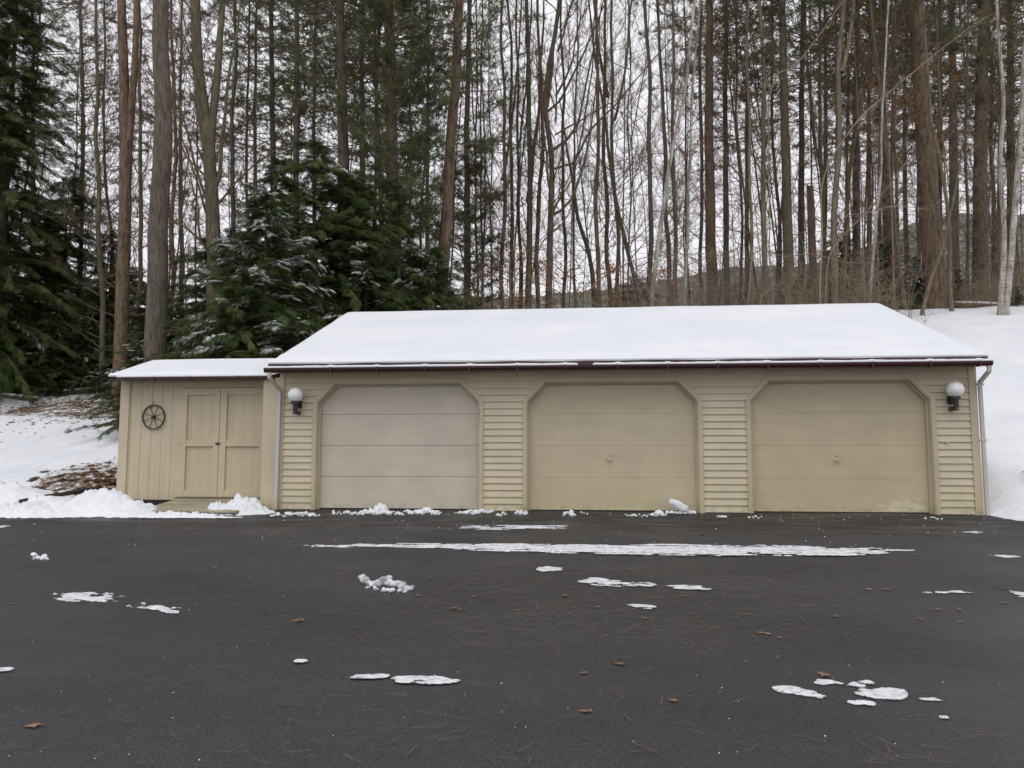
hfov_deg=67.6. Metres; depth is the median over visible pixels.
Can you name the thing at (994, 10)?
background pine
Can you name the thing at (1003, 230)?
birch tree
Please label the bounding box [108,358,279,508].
shed
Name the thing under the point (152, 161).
background tree
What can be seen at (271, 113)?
pine tree
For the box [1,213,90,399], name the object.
hemlock tree
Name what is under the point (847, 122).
bare tree
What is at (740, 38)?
background tree
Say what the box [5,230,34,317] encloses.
hemlock tree
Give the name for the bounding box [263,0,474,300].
pine tree
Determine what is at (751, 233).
bare tree
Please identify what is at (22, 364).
hemlock tree
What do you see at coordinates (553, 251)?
background tree
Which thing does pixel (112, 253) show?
hemlock tree
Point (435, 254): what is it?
hemlock tree
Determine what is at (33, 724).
fallen leaf
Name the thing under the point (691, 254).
leaning sapling
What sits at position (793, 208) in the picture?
background tree
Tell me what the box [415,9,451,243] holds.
background tree
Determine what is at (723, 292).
brush
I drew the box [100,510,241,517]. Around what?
snow pile
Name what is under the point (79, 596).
snow patch
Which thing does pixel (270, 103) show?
pine tree
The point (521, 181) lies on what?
background tree
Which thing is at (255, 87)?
background pine
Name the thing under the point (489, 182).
bare tree
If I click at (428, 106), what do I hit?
pine tree
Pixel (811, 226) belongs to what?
broken snag
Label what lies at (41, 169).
background tree
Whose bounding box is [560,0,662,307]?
bare tree
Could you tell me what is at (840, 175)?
background tree
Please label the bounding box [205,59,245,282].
background tree
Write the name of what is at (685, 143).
bare tree
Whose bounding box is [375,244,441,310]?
hemlock tree
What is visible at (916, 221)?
bare tree
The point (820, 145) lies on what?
bare tree
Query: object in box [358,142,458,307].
young pine
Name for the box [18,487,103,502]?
landscape edging
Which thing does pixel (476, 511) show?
snow lump
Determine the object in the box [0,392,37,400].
fallen log
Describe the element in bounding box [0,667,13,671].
snow patch
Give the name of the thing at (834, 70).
background tree
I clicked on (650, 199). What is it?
bare tree
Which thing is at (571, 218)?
background tree
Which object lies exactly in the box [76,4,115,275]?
background tree
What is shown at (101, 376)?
hemlock tree
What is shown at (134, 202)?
background tree
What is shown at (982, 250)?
pine tree
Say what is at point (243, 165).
bare tree
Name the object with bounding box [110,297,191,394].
hemlock tree
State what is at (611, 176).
leaning tree
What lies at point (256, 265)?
hemlock tree
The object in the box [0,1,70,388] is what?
hemlock tree
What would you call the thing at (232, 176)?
bare tree
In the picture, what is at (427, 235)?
background pine
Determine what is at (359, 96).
background pine
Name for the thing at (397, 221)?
hemlock tree
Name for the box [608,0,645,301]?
background tree
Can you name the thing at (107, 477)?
leaf litter
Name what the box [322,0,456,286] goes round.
young pine
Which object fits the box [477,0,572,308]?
bare tree
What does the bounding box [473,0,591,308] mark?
bare tree
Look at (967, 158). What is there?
background tree
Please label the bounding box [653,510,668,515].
snow lump
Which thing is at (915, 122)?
beech sapling
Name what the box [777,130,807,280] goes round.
background tree
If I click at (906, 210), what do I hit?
background pine
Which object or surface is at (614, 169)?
bare tree
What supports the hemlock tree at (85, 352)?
on the ground
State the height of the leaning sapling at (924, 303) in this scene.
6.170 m
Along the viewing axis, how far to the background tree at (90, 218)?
55.01 m
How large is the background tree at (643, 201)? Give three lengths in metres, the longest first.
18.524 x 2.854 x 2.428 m
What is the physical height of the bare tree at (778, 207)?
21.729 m
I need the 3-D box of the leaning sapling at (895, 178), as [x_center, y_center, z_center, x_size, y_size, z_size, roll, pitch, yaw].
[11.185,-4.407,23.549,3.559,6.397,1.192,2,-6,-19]
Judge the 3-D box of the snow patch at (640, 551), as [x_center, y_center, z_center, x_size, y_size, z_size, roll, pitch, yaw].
[1.845,1.898,8.721,4.697,0.040,0.583,0,-5,5]
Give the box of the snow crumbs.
[32,514,1003,759]
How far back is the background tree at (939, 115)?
31.27 m
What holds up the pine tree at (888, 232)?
on the ground
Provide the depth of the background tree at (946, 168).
38.42 m
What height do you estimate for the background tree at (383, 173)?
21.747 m
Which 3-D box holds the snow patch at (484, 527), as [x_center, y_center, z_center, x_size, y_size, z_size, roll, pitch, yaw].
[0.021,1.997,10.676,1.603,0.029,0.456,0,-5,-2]
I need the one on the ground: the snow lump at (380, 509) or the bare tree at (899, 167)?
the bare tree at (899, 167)
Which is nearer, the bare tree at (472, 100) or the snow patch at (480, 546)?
the snow patch at (480, 546)
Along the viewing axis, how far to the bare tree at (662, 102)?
29.11 m
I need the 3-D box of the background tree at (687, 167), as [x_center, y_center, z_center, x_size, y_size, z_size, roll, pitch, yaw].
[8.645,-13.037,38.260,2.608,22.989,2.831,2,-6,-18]
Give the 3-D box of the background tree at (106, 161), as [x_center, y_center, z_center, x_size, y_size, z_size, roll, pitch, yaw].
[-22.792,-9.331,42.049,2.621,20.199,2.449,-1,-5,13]
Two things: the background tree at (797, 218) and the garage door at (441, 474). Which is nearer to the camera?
the garage door at (441, 474)
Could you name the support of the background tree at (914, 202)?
on the ground
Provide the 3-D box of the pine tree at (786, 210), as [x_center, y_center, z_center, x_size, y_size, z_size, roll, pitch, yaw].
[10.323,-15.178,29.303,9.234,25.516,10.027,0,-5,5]
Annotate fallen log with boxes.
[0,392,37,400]
[64,387,92,394]
[953,301,997,307]
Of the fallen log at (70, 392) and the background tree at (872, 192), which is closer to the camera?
the fallen log at (70, 392)
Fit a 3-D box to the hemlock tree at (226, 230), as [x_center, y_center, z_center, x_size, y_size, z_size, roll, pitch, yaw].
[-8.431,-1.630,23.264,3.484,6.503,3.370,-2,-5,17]
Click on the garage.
(819, 408)
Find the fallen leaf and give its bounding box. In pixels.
[26,722,40,726]
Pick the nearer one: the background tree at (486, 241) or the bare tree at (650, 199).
the bare tree at (650, 199)
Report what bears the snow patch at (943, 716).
on the driveway
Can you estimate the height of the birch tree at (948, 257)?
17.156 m
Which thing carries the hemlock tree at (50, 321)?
on the ground
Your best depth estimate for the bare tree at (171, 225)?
26.62 m
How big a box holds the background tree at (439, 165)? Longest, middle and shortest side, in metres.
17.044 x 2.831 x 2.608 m
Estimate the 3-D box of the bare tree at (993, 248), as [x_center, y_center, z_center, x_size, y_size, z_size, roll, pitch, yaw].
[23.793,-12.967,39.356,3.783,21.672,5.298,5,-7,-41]
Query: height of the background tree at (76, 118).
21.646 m
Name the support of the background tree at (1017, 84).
on the ground
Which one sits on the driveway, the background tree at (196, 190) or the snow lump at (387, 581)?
the snow lump at (387, 581)
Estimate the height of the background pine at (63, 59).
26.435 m
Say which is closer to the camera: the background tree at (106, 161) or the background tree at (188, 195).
the background tree at (188, 195)
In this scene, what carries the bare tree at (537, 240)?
on the ground
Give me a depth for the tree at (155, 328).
19.62 m
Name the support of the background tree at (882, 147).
on the ground
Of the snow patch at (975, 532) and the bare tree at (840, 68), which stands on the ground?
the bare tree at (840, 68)
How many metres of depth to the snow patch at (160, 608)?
6.13 m
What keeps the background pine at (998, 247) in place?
on the ground
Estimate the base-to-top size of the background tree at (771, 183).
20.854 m
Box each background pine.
[0,0,131,271]
[2,0,154,275]
[98,0,264,316]
[169,0,336,299]
[213,0,382,279]
[294,9,434,221]
[347,0,494,266]
[660,0,817,304]
[754,1,904,278]
[778,0,964,298]
[831,0,1001,303]
[864,0,1017,250]
[930,0,1023,278]
[932,0,1023,301]
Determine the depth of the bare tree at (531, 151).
27.57 m
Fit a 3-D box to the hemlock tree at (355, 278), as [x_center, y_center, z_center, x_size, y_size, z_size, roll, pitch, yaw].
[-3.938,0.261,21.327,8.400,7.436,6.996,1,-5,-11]
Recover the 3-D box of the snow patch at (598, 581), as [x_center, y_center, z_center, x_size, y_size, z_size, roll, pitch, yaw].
[0.874,1.828,7.052,0.588,0.024,0.320,-4,-6,35]
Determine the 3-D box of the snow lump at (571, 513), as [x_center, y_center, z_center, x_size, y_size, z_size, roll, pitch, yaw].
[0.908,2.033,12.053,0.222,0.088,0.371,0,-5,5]
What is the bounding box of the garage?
[263,303,993,514]
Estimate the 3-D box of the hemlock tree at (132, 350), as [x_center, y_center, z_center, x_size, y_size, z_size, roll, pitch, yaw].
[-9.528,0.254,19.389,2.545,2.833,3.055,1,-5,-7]
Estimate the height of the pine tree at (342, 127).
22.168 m
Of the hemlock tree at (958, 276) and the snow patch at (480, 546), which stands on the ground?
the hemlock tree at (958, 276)
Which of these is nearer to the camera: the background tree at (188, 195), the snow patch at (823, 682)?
the snow patch at (823, 682)
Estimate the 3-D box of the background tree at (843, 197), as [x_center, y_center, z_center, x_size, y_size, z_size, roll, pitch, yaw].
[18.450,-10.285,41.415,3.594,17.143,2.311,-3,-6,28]
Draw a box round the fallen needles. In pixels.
[0,530,1019,766]
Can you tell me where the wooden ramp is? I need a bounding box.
[151,499,259,515]
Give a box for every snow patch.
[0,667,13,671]
[53,592,125,601]
[126,602,189,613]
[293,659,307,662]
[303,543,914,553]
[349,673,389,678]
[391,675,460,683]
[460,525,567,529]
[469,545,887,555]
[536,566,562,571]
[577,577,636,586]
[627,604,656,608]
[632,582,655,586]
[662,585,711,589]
[772,685,825,698]
[812,679,843,684]
[847,699,875,705]
[848,680,907,699]
[918,697,943,700]
[922,590,973,593]
[938,715,949,718]
[962,531,982,533]
[990,555,1020,557]
[1010,591,1023,596]
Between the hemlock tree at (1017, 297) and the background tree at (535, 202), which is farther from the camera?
the background tree at (535, 202)
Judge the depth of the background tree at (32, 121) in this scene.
32.28 m
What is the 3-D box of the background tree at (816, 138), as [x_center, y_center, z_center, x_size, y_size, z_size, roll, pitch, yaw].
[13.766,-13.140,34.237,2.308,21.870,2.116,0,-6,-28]
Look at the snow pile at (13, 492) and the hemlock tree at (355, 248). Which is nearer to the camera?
the snow pile at (13, 492)
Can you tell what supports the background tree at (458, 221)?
on the ground
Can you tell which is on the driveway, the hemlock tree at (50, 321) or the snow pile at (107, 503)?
the snow pile at (107, 503)
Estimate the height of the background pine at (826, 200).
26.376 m
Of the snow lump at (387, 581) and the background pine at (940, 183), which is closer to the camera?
the snow lump at (387, 581)
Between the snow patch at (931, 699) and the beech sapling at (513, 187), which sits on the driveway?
the snow patch at (931, 699)
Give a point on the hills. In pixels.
(961, 237)
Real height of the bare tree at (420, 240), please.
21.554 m
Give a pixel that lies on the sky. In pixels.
(548, 9)
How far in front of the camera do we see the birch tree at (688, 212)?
26.49 m
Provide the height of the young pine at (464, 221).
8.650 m
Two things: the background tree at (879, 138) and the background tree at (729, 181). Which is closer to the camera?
the background tree at (879, 138)
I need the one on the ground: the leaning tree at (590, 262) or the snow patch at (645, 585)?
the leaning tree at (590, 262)
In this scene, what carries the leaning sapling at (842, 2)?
on the ground
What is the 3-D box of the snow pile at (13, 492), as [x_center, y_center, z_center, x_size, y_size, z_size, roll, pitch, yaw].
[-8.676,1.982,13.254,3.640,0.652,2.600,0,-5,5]
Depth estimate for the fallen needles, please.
5.68 m
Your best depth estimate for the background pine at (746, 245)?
39.87 m
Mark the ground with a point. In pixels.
(53, 448)
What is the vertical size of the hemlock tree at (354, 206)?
9.709 m
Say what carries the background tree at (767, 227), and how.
on the ground
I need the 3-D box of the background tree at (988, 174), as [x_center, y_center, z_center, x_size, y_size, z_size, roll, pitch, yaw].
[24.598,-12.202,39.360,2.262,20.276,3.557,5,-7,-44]
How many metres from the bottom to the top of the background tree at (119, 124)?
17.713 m
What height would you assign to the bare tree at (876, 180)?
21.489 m
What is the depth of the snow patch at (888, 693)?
4.19 m
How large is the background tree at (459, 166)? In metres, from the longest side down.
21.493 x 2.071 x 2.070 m
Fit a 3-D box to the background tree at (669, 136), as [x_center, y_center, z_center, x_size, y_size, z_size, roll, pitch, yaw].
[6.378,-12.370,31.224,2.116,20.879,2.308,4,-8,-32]
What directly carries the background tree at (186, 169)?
on the ground
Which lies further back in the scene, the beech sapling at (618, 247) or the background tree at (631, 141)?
the background tree at (631, 141)
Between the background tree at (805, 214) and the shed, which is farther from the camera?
the background tree at (805, 214)
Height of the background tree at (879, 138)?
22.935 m
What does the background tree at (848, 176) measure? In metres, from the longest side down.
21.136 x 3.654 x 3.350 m
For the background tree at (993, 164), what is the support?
on the ground
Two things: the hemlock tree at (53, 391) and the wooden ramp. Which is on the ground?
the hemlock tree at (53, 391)
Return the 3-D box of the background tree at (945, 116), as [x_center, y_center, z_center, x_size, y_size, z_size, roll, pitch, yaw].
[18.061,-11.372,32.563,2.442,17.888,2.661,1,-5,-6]
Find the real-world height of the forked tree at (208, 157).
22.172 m
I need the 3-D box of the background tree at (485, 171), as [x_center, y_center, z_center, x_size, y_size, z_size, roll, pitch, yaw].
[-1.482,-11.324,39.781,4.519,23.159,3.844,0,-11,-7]
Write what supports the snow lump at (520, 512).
on the driveway
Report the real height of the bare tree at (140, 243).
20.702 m
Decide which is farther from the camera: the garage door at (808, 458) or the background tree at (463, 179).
the background tree at (463, 179)
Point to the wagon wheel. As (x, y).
(153, 416)
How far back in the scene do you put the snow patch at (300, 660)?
4.79 m
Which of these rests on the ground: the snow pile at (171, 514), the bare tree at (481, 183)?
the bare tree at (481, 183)
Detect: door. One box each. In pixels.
[176,388,220,496]
[217,388,263,496]
[320,386,477,509]
[530,384,695,511]
[751,382,929,513]
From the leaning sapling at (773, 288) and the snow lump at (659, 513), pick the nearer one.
the snow lump at (659, 513)
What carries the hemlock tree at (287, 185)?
on the ground
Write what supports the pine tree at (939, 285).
on the ground
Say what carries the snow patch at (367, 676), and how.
on the driveway
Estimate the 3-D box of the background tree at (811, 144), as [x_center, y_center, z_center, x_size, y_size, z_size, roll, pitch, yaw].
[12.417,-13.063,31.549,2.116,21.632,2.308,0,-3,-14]
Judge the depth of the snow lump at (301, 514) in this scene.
12.07 m
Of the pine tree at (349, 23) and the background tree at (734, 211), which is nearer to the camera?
the pine tree at (349, 23)
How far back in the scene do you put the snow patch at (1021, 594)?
6.54 m
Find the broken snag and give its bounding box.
[806,184,817,303]
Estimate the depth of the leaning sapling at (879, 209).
23.73 m
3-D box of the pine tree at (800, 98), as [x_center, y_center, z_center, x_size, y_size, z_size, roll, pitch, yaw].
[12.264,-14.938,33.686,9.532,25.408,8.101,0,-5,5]
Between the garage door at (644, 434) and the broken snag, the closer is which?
the garage door at (644, 434)
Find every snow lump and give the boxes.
[30,552,48,559]
[270,511,319,517]
[343,503,441,514]
[358,574,414,592]
[454,509,493,514]
[514,510,527,514]
[563,510,576,515]
[624,513,656,516]
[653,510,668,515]
[668,498,695,513]
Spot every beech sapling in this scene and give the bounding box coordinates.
[460,257,500,309]
[476,240,533,309]
[493,178,528,308]
[508,250,564,308]
[542,251,597,308]
[579,260,631,307]
[603,205,638,306]
[628,261,686,306]
[836,0,890,302]
[841,39,904,298]
[861,64,927,309]
[915,44,995,241]
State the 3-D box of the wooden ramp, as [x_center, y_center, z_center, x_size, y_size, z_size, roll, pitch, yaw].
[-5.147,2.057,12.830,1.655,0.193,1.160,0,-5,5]
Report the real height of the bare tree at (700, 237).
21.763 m
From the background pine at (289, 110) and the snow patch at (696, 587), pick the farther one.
the background pine at (289, 110)
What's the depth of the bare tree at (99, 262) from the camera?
25.59 m
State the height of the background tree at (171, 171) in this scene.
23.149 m
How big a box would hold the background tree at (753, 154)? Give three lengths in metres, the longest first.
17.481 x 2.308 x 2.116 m
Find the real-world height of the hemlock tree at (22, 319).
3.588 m
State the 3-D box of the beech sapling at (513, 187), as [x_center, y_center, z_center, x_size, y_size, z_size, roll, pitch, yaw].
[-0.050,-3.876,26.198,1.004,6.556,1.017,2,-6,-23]
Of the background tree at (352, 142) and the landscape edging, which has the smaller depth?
the landscape edging
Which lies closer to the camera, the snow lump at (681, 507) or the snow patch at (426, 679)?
the snow patch at (426, 679)
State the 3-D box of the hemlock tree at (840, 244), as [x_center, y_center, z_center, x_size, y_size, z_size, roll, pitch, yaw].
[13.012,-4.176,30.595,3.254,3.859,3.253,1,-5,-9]
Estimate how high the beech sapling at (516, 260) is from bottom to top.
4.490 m
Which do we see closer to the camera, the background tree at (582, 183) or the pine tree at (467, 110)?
the pine tree at (467, 110)
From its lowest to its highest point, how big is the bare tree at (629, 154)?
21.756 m
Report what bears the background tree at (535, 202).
on the ground
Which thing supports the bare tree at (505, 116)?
on the ground
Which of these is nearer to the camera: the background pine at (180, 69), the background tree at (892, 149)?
the background tree at (892, 149)
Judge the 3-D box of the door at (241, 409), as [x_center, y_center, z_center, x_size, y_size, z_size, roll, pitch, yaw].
[-4.740,1.026,13.490,0.864,1.917,0.054,0,-5,5]
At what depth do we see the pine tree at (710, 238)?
29.93 m
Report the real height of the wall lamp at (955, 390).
0.452 m
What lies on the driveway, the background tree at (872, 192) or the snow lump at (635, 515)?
the snow lump at (635, 515)
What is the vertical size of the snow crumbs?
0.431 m
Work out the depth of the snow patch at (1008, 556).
8.29 m
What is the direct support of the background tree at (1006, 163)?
on the ground
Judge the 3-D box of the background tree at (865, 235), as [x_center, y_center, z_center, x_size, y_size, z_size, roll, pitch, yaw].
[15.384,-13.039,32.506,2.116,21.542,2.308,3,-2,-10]
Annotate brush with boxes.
[12,216,1023,391]
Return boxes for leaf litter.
[3,394,117,492]
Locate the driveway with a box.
[0,509,1023,767]
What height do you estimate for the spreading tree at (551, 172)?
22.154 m
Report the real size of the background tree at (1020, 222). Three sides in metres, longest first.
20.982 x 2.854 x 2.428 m
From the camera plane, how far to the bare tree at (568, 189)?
31.56 m
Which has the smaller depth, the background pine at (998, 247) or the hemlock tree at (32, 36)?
the hemlock tree at (32, 36)
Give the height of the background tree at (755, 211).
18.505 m
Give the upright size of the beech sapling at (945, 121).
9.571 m
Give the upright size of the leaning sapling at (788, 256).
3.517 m
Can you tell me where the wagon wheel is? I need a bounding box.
[142,402,164,429]
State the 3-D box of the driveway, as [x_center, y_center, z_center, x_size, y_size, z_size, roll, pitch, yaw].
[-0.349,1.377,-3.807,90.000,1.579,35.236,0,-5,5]
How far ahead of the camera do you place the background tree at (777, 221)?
38.23 m
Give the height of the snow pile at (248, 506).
0.444 m
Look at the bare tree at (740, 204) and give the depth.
29.96 m
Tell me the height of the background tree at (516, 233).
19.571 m
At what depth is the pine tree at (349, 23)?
25.82 m
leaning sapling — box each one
[586,241,752,307]
[747,235,889,304]
[759,273,803,304]
[768,0,852,304]
[819,6,1001,303]
[825,148,926,303]
[835,187,950,303]
[920,138,964,315]
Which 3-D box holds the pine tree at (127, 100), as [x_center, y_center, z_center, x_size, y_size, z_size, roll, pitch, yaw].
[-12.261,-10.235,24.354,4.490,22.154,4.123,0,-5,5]
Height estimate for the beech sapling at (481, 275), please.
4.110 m
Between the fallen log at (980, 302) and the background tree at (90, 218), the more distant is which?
the background tree at (90, 218)
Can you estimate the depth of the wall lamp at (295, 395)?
12.87 m
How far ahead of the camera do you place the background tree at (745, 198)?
28.32 m
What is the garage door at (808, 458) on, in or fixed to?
in the garage
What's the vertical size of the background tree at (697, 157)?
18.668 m
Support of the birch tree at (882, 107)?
on the ground
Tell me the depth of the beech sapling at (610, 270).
24.37 m
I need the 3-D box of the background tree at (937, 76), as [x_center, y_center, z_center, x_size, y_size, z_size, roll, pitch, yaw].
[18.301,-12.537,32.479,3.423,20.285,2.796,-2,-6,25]
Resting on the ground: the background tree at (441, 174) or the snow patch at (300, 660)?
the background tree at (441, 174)
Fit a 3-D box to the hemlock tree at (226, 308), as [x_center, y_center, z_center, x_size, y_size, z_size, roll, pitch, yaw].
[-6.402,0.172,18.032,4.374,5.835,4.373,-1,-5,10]
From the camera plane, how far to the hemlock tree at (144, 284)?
27.15 m
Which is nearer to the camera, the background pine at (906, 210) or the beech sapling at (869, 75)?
the beech sapling at (869, 75)
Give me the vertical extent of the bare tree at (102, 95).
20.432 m
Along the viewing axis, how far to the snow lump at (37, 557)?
8.35 m
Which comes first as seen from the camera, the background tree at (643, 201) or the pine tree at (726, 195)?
the pine tree at (726, 195)
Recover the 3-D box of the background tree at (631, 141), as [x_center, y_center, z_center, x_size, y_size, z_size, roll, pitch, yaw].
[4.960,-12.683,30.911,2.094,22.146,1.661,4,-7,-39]
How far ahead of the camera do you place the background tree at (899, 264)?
27.52 m
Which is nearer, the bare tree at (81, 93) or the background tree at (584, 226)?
the bare tree at (81, 93)
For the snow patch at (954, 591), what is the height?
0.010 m
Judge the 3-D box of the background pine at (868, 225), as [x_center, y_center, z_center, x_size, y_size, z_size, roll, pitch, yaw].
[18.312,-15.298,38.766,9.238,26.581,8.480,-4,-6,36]
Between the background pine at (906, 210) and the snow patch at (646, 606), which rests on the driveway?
the snow patch at (646, 606)
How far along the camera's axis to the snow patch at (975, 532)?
10.03 m
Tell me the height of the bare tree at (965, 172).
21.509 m
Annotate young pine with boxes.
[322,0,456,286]
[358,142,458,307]
[413,137,522,309]
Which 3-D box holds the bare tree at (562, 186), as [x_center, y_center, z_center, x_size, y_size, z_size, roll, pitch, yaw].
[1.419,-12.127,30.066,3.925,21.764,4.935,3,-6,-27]
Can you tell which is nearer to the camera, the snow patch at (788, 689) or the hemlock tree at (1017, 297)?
the snow patch at (788, 689)
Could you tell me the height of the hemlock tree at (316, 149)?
11.066 m
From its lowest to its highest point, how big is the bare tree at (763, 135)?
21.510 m
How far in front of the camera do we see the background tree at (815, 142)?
32.72 m
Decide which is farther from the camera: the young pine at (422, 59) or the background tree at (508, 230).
the background tree at (508, 230)
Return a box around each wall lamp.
[288,387,302,414]
[946,381,964,410]
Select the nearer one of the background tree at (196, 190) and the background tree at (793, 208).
the background tree at (196, 190)
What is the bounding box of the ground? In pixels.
[0,305,1023,520]
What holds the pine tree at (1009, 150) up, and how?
on the ground
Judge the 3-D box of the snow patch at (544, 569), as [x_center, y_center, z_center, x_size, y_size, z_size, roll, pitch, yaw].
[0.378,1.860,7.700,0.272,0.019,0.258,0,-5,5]
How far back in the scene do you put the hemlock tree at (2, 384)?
25.58 m
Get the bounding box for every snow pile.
[0,480,70,505]
[0,502,99,517]
[42,487,157,517]
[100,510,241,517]
[200,493,276,515]
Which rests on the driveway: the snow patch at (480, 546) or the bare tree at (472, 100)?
the snow patch at (480, 546)
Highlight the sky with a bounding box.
[0,0,1023,333]
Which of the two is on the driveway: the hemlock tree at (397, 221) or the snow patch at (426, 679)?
the snow patch at (426, 679)
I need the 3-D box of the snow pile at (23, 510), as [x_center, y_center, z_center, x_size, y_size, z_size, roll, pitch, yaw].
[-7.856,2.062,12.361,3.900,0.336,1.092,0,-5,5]
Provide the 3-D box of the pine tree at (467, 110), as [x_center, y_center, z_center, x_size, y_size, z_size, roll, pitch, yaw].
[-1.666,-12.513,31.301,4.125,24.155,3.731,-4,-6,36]
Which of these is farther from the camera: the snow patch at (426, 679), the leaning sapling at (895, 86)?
the leaning sapling at (895, 86)
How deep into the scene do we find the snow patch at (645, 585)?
6.95 m
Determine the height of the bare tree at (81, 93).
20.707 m
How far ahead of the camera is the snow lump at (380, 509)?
12.24 m
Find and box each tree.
[0,0,109,413]
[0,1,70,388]
[0,318,44,394]
[0,332,92,397]
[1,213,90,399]
[2,342,30,392]
[3,0,177,391]
[3,311,89,398]
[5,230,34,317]
[5,298,60,380]
[6,170,114,389]
[10,71,53,266]
[15,2,57,273]
[21,0,119,302]
[28,0,175,299]
[47,287,114,386]
[48,318,112,393]
[51,0,210,342]
[54,7,103,267]
[56,225,137,387]
[58,0,189,406]
[58,264,181,384]
[64,339,145,440]
[75,140,105,272]
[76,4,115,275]
[79,362,111,396]
[88,45,117,284]
[89,287,178,402]
[90,0,217,361]
[91,89,143,281]
[102,30,119,283]
[104,0,230,335]
[106,0,324,348]
[110,183,336,418]
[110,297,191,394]
[121,235,265,367]
[130,0,285,283]
[131,15,178,263]
[143,0,203,300]
[146,0,310,278]
[165,270,301,358]
[168,0,188,303]
[168,4,221,317]
[169,1,213,296]
[181,225,247,347]
[186,0,355,299]
[191,136,424,345]
[192,155,312,358]
[204,0,374,274]
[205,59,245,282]
[220,313,392,445]
[250,0,443,274]
[250,86,262,296]
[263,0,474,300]
[266,172,406,333]
[280,163,416,445]
[283,0,476,243]
[299,0,494,279]
[302,259,427,445]
[306,16,336,269]
[331,31,366,210]
[337,181,450,311]
[344,0,578,309]
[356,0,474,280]
[365,12,418,225]
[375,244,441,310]
[393,243,483,310]
[399,0,461,296]
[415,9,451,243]
[418,23,464,294]
[420,0,514,308]
[424,35,456,281]
[425,0,518,309]
[432,0,516,309]
[436,1,486,290]
[448,46,465,287]
[450,0,571,308]
[450,21,497,309]
[452,0,517,306]
[452,0,522,308]
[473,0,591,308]
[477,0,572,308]
[481,0,577,308]
[486,110,506,308]
[489,23,545,308]
[495,0,570,308]
[498,91,516,305]
[504,8,535,308]
[505,0,600,307]
[506,36,559,304]
[511,0,705,308]
[532,0,622,307]
[542,128,562,307]
[544,0,730,306]
[546,0,615,283]
[546,0,659,307]
[553,14,593,306]
[559,98,596,307]
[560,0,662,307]
[575,95,602,307]
[576,0,674,307]
[584,0,696,306]
[589,0,703,305]
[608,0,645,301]
[608,3,659,274]
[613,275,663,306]
[614,0,725,305]
[625,74,662,301]
[627,0,813,302]
[632,0,747,305]
[638,0,801,305]
[640,0,728,306]
[642,0,692,304]
[642,0,757,305]
[644,0,738,305]
[649,0,732,303]
[654,0,818,304]
[662,0,704,302]
[687,25,720,266]
[692,0,876,304]
[697,0,797,304]
[700,0,803,304]
[702,0,901,303]
[704,2,767,304]
[715,20,751,299]
[716,52,742,302]
[718,3,808,302]
[725,0,812,304]
[726,1,776,254]
[735,87,773,284]
[748,29,817,303]
[749,3,782,289]
[749,171,775,300]
[754,0,880,303]
[757,0,928,302]
[772,2,877,297]
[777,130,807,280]
[781,126,797,277]
[784,0,907,303]
[789,2,843,232]
[791,73,819,275]
[794,0,891,274]
[794,0,977,308]
[794,0,1022,308]
[796,2,842,276]
[797,232,876,303]
[800,0,898,303]
[810,0,866,184]
[825,41,869,294]
[827,0,925,309]
[827,48,899,274]
[827,95,882,269]
[839,0,945,302]
[843,0,955,290]
[847,0,914,289]
[850,0,940,309]
[850,2,888,290]
[855,240,912,309]
[858,5,912,251]
[860,0,1023,301]
[860,18,920,291]
[862,3,1010,305]
[865,0,1023,291]
[889,0,1010,310]
[899,255,924,309]
[900,0,953,239]
[900,93,921,254]
[901,0,977,258]
[901,0,983,222]
[913,0,1023,295]
[928,0,1023,301]
[930,36,965,273]
[942,0,1023,314]
[942,4,1023,301]
[946,52,990,269]
[947,266,981,300]
[958,9,1023,296]
[959,0,1023,298]
[959,2,1010,298]
[975,0,1023,315]
[1001,61,1023,304]
[1003,4,1023,288]
[1010,286,1023,305]
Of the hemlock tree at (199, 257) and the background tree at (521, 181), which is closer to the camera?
the hemlock tree at (199, 257)
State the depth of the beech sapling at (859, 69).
27.62 m
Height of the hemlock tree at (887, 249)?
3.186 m
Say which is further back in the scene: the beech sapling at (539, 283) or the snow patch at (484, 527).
the beech sapling at (539, 283)
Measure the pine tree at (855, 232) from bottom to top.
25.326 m
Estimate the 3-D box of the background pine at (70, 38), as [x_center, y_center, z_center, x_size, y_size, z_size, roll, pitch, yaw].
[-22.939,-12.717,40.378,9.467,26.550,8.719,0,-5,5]
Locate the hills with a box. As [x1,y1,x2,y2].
[453,213,1023,309]
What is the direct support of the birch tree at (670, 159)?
on the ground
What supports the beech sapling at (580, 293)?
on the ground
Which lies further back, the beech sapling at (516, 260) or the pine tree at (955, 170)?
the pine tree at (955, 170)
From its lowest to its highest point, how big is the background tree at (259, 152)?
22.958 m
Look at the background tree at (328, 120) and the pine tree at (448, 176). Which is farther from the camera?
the background tree at (328, 120)
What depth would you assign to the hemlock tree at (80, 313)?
26.46 m
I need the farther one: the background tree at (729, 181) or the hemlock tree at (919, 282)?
the background tree at (729, 181)
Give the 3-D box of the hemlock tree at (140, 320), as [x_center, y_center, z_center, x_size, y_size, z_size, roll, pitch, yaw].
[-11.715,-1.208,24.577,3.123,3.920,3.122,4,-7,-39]
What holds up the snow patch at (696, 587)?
on the driveway
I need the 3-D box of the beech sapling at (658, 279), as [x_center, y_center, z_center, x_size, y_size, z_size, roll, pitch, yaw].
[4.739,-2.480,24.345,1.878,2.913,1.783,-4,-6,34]
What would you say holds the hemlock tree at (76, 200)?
on the ground
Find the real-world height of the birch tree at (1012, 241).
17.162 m
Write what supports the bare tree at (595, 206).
on the ground

